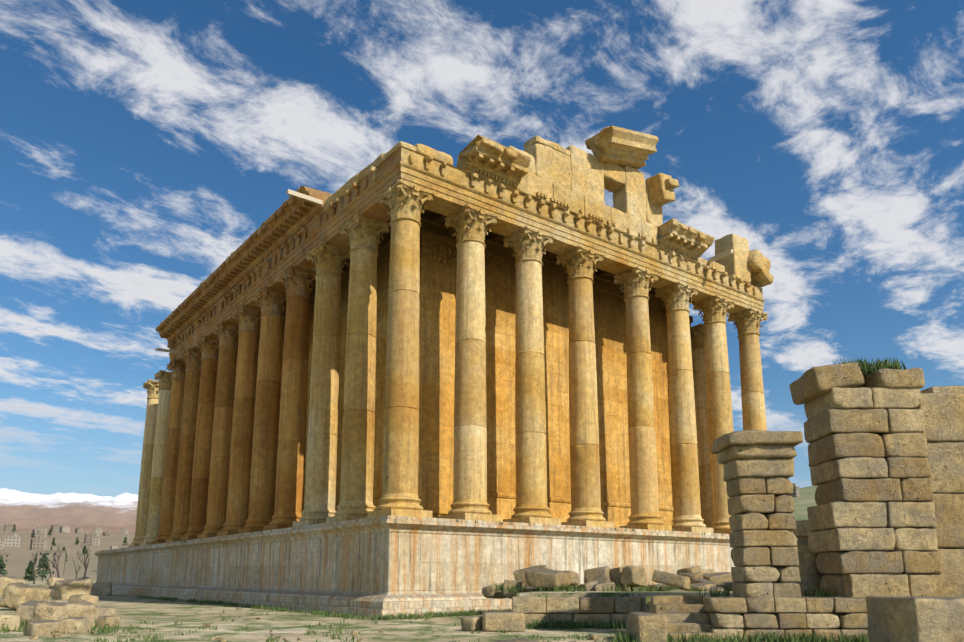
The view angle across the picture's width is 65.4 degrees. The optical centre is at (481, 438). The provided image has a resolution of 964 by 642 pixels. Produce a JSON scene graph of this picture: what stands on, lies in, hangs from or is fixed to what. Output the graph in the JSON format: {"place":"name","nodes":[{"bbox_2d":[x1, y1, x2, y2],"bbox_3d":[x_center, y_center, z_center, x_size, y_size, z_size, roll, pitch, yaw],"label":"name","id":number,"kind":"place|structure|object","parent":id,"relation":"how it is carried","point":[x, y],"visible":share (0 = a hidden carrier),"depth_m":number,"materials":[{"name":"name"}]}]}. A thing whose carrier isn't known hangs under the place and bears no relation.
{"place":"outdoors","nodes":[
{"label":"outdoors","id":0,"kind":"place"},
{"bbox_2d":[0,488,137,579],"bbox_3d":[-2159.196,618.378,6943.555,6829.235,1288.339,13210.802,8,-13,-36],"label":"mountain range","id":1,"kind":"structure","parent":0,"point":[26,513],"depth_m":7828.60,"materials":[{"name":"brown stone"}]},
{"bbox_2d":[0,580,625,641],"bbox_3d":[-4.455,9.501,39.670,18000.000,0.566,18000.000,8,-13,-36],"label":"ground","id":2,"kind":"structure","parent":0,"point":[194,616],"depth_m":29.40,"materials":[{"name":"beige stone"}]},
{"bbox_2d":[30,551,40,583],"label":"bare tree","id":3,"kind":"object","parent":2,"relation":"on","point":[34,562],"visible":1,"depth_m":178.00,"materials":[{"name":"grey plant"}]},
{"bbox_2d":[38,557,51,576],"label":"bare tree","id":4,"kind":"object","parent":2,"relation":"on","point":[46,565],"visible":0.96,"depth_m":257.14,"materials":[{"name":"brown plant"}]},
{"bbox_2d":[47,545,62,577],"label":"bare tree","id":5,"kind":"object","parent":2,"relation":"on","point":[56,567],"visible":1,"depth_m":129.93,"materials":[{"name":"brown plant"}]},
{"bbox_2d":[0,524,127,580],"bbox_3d":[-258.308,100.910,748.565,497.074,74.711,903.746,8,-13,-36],"label":"trees","id":6,"kind":"object","parent":2,"relation":"on","point":[28,571],"visible":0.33,"depth_m":286.20,"materials":[{"name":"green plant"}]},
{"bbox_2d":[76,544,89,576],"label":"bare tree","id":7,"kind":"object","parent":2,"relation":"on","point":[85,564],"visible":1,"depth_m":166.12,"materials":[{"name":"brown plant"}]},
{"bbox_2d":[0,575,765,641],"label":"fallen blocks","id":8,"kind":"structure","parent":2,"relation":"on","point":[80,611],"depth_m":30.48,"materials":[{"name":"stone"}]},
{"bbox_2d":[0,483,799,574],"bbox_3d":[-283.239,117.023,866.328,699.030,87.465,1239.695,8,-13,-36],"label":"town houses","id":9,"kind":"structure","parent":2,"relation":"on","point":[61,564],"depth_m":688.30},
{"bbox_2d":[0,488,797,573],"bbox_3d":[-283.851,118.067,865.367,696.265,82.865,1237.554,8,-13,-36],"label":"town house windows","id":10,"kind":"structure","parent":9,"relation":"attached to","point":[90,539],"depth_m":690.19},
{"bbox_2d":[91,515,736,617],"bbox_3d":[-12.107,13.858,77.814,38.620,5.300,74.780,8,-13,-36],"label":"temple podium","id":11,"kind":"object","parent":2,"relation":"on","point":[388,564],"visible":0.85,"depth_m":45.11,"materials":[{"name":"beige stone"}]},
{"bbox_2d":[129,398,157,546],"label":"temple column","id":12,"kind":"structure","parent":11,"relation":"on","point":[145,473],"depth_m":84.54,"materials":[{"name":"beige stone"}]},
{"bbox_2d":[143,379,158,398],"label":"column capital","id":13,"kind":"object","parent":12,"relation":"on","point":[151,387],"visible":0.56,"depth_m":86.27,"materials":[{"name":"beige stone"}]},
{"bbox_2d":[140,390,170,545],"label":"temple column","id":14,"kind":"structure","parent":11,"relation":"on","point":[156,484],"depth_m":80.61,"materials":[{"name":"beige stone"}]},
{"bbox_2d":[154,370,171,390],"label":"column capital","id":15,"kind":"object","parent":14,"relation":"on","point":[164,378],"visible":0.56,"depth_m":82.34,"materials":[{"name":"beige stone"}]},
{"bbox_2d":[152,380,184,543],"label":"temple column","id":16,"kind":"structure","parent":11,"relation":"on","point":[171,464],"depth_m":76.67,"materials":[{"name":"beige stone"}]},
{"bbox_2d":[167,360,185,381],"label":"column capital","id":17,"kind":"object","parent":16,"relation":"on","point":[177,368],"visible":0.6,"depth_m":78.41,"materials":[{"name":"beige stone"}]},
{"bbox_2d":[165,370,200,542],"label":"temple column","id":18,"kind":"structure","parent":11,"relation":"on","point":[185,461],"depth_m":72.75,"materials":[{"name":"beige stone"}]},
{"bbox_2d":[180,348,201,371],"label":"column capital","id":19,"kind":"object","parent":18,"relation":"on","point":[192,357],"visible":0.67,"depth_m":74.49,"materials":[{"name":"beige stone"}]},
{"bbox_2d":[180,359,217,540],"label":"temple column","id":20,"kind":"structure","parent":11,"relation":"on","point":[201,463],"depth_m":68.83,"materials":[{"name":"beige stone"}]},
{"bbox_2d":[195,335,218,360],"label":"column capital","id":21,"kind":"object","parent":20,"relation":"on","point":[208,345],"visible":0.67,"depth_m":70.56,"materials":[{"name":"beige stone"}]},
{"bbox_2d":[197,346,237,538],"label":"temple column","id":22,"kind":"structure","parent":11,"relation":"on","point":[220,449],"depth_m":64.92,"materials":[{"name":"beige stone"}]},
{"bbox_2d":[213,321,238,347],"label":"column capital","id":23,"kind":"object","parent":22,"relation":"on","point":[228,334],"visible":0.62,"depth_m":66.64,"materials":[{"name":"beige stone"}]},
{"bbox_2d":[216,331,258,536],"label":"temple column","id":24,"kind":"structure","parent":11,"relation":"on","point":[238,497],"depth_m":60.99,"materials":[{"name":"beige stone"}]},
{"bbox_2d":[232,305,260,335],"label":"column capital","id":25,"kind":"object","parent":24,"relation":"on","point":[249,319],"visible":0.81,"depth_m":62.71,"materials":[{"name":"beige stone"}]},
{"bbox_2d":[238,315,282,533],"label":"temple column","id":26,"kind":"structure","parent":11,"relation":"on","point":[264,452],"depth_m":57.07,"materials":[{"name":"beige stone"}]},
{"bbox_2d":[253,287,286,319],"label":"column capital","id":27,"kind":"object","parent":26,"relation":"on","point":[272,301],"visible":0.9,"depth_m":58.80,"materials":[{"name":"beige stone"}]},
{"bbox_2d":[263,296,309,530],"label":"temple column","id":28,"kind":"structure","parent":11,"relation":"on","point":[289,490],"depth_m":53.14,"materials":[{"name":"beige stone"}]},
{"bbox_2d":[278,266,315,301],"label":"column capital","id":29,"kind":"object","parent":28,"relation":"on","point":[300,282],"visible":0.9,"depth_m":54.87,"materials":[{"name":"beige stone"}]},
{"bbox_2d":[292,274,340,526],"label":"temple column","id":30,"kind":"structure","parent":11,"relation":"on","point":[320,483],"depth_m":49.17,"materials":[{"name":"beige stone"}]},
{"bbox_2d":[306,241,349,280],"bbox_3d":[-10.524,-11.892,51.708,2.480,2.018,2.480,8,-13,-36],"label":"column capital","id":31,"kind":"object","parent":30,"relation":"on","point":[329,259],"visible":0.81,"depth_m":50.94,"materials":[{"name":"beige stone"}]},
{"bbox_2d":[327,249,376,522],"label":"temple column","id":32,"kind":"structure","parent":11,"relation":"on","point":[357,471],"depth_m":45.21,"materials":[{"name":"beige stone"}]},
{"bbox_2d":[339,213,389,256],"bbox_3d":[-7.490,-12.611,47.774,2.480,2.018,2.480,8,-13,-36],"label":"column capital","id":33,"kind":"object","parent":32,"relation":"on","point":[360,231],"visible":0.85,"depth_m":47.02,"materials":[{"name":"beige stone"}]},
{"bbox_2d":[367,219,431,517],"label":"temple column","id":34,"kind":"structure","parent":11,"relation":"on","point":[399,497],"depth_m":41.23,"materials":[{"name":"beige stone"}]},
{"bbox_2d":[378,179,433,227],"bbox_3d":[-4.455,-13.329,43.840,2.480,2.018,2.480,8,-13,-36],"label":"column capital","id":35,"kind":"object","parent":34,"relation":"on","point":[400,199],"visible":0.81,"depth_m":43.08,"materials":[{"name":"beige stone"}]},
{"bbox_2d":[156,135,764,361],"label":"entablature","id":36,"kind":"structure","parent":35,"relation":"on","point":[486,174],"depth_m":53.07,"materials":[{"name":"beige stone"}]},
{"bbox_2d":[155,189,732,353],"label":"restoration beams","id":37,"kind":"structure","parent":36,"relation":"attached to","point":[320,203],"depth_m":50.46,"materials":[{"name":"beige wood"}]},
{"bbox_2d":[323,126,773,287],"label":"temple pediment remains","id":38,"kind":"object","parent":36,"relation":"on","point":[573,179],"visible":0.71,"depth_m":53.61,"materials":[{"name":"beige stone"}]},
{"bbox_2d":[439,241,500,521],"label":"temple column","id":39,"kind":"structure","parent":11,"relation":"on","point":[470,471],"depth_m":44.04,"materials":[{"name":"beige stone"}]},
{"bbox_2d":[444,204,496,248],"bbox_3d":[-0.695,-12.817,46.647,2.480,2.018,2.480,8,-13,-36],"label":"column capital","id":40,"kind":"object","parent":39,"relation":"on","point":[466,222],"visible":0.88,"depth_m":45.90,"materials":[{"name":"beige stone"}]},
{"bbox_2d":[259,213,692,527],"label":"temple inner wall","id":41,"kind":"structure","parent":11,"relation":"on","point":[438,270],"depth_m":52.81,"materials":[{"name":"beige stone"}]},
{"bbox_2d":[503,261,560,524],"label":"temple column","id":42,"kind":"structure","parent":11,"relation":"on","point":[531,506],"depth_m":46.87,"materials":[{"name":"beige stone"}]},
{"bbox_2d":[503,226,553,266],"bbox_3d":[3.065,-12.304,49.453,2.480,2.018,2.480,8,-13,-36],"label":"column capital","id":43,"kind":"object","parent":42,"relation":"on","point":[527,243],"visible":0.79,"depth_m":48.71,"materials":[{"name":"beige stone"}]},
{"bbox_2d":[561,278,613,527],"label":"temple column","id":44,"kind":"structure","parent":11,"relation":"on","point":[586,510],"depth_m":49.67,"materials":[{"name":"beige stone"}]},
{"bbox_2d":[556,245,603,282],"bbox_3d":[6.825,-11.791,52.260,2.480,2.018,2.480,8,-13,-36],"label":"column capital","id":45,"kind":"object","parent":44,"relation":"on","point":[578,261],"visible":0.9,"depth_m":51.52,"materials":[{"name":"beige stone"}]},
{"bbox_2d":[619,297,671,530],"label":"temple column","id":46,"kind":"structure","parent":11,"relation":"on","point":[644,501],"depth_m":53.13,"materials":[{"name":"beige stone"}]},
{"bbox_2d":[613,266,658,301],"bbox_3d":[11.445,-11.162,55.709,2.480,2.018,2.480,8,-13,-36],"label":"column capital","id":47,"kind":"object","parent":46,"relation":"on","point":[636,281],"visible":0.96,"depth_m":54.97,"materials":[{"name":"beige stone"}]},
{"bbox_2d":[667,310,713,532],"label":"temple column","id":48,"kind":"structure","parent":11,"relation":"on","point":[686,490],"depth_m":55.97,"materials":[{"name":"beige stone"}]},
{"bbox_2d":[655,281,698,315],"bbox_3d":[15.205,-10.649,58.516,2.480,2.018,2.480,8,-13,-36],"label":"column capital","id":49,"kind":"object","parent":48,"relation":"on","point":[678,295],"visible":0.9,"depth_m":57.78,"materials":[{"name":"beige stone"}]},
{"bbox_2d":[691,348,712,527],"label":"temple column","id":50,"kind":"structure","parent":11,"relation":"on","point":[699,376],"depth_m":65.72,"materials":[{"name":"beige stone"}]},
{"bbox_2d":[690,323,704,349],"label":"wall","id":51,"kind":"structure","parent":50,"relation":"on","point":[697,338],"depth_m":67.22,"materials":[{"name":"beige stone"}]},
{"bbox_2d":[704,322,733,533],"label":"temple column","id":52,"kind":"structure","parent":11,"relation":"on","point":[719,410],"depth_m":59.22,"materials":[{"name":"beige stone"}]},
{"bbox_2d":[693,295,734,326],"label":"column capital","id":53,"kind":"object","parent":52,"relation":"on","point":[714,309],"visible":0.92,"depth_m":60.60,"materials":[{"name":"beige stone"}]},
{"bbox_2d":[739,334,766,430],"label":"temple column","id":54,"kind":"structure","parent":11,"relation":"on","point":[753,403],"depth_m":62.54,"materials":[{"name":"beige stone"}]},
{"bbox_2d":[727,308,767,338],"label":"column capital","id":55,"kind":"object","parent":54,"relation":"on","point":[748,320],"visible":0.94,"depth_m":63.39,"materials":[{"name":"beige stone"}]},
{"bbox_2d":[0,356,905,641],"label":"grass tufts","id":56,"kind":"object","parent":2,"relation":"on","point":[864,366],"visible":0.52,"depth_m":27.44,"materials":[{"name":"green plant"}]},
{"bbox_2d":[461,362,963,641],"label":"ruin walls","id":57,"kind":"structure","parent":2,"relation":"on","point":[878,535],"depth_m":24.34,"materials":[{"name":"stone"}]},
{"bbox_2d":[0,0,963,496],"label":"sky","id":58,"kind":"structure","parent":0,"point":[143,142],"materials":[{"name":"blue"}]},
{"bbox_2d":[284,208,694,309],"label":"temple peristyle ceiling","id":59,"kind":"structure","parent":0,"point":[548,254],"depth_m":52.97,"materials":[{"name":"beige stone"}]},
{"bbox_2d":[517,586,833,613],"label":"terrace","id":60,"kind":"structure","parent":0,"point":[636,593],"depth_m":30.17,"materials":[{"name":"beige stone"}]},
{"bbox_2d":[791,486,817,520],"bbox_3d":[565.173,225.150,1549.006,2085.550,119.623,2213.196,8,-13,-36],"label":"hillside","id":61,"kind":"structure","parent":0,"point":[804,500],"depth_m":726.35,"materials":[{"name":"green plant"}]}
]}

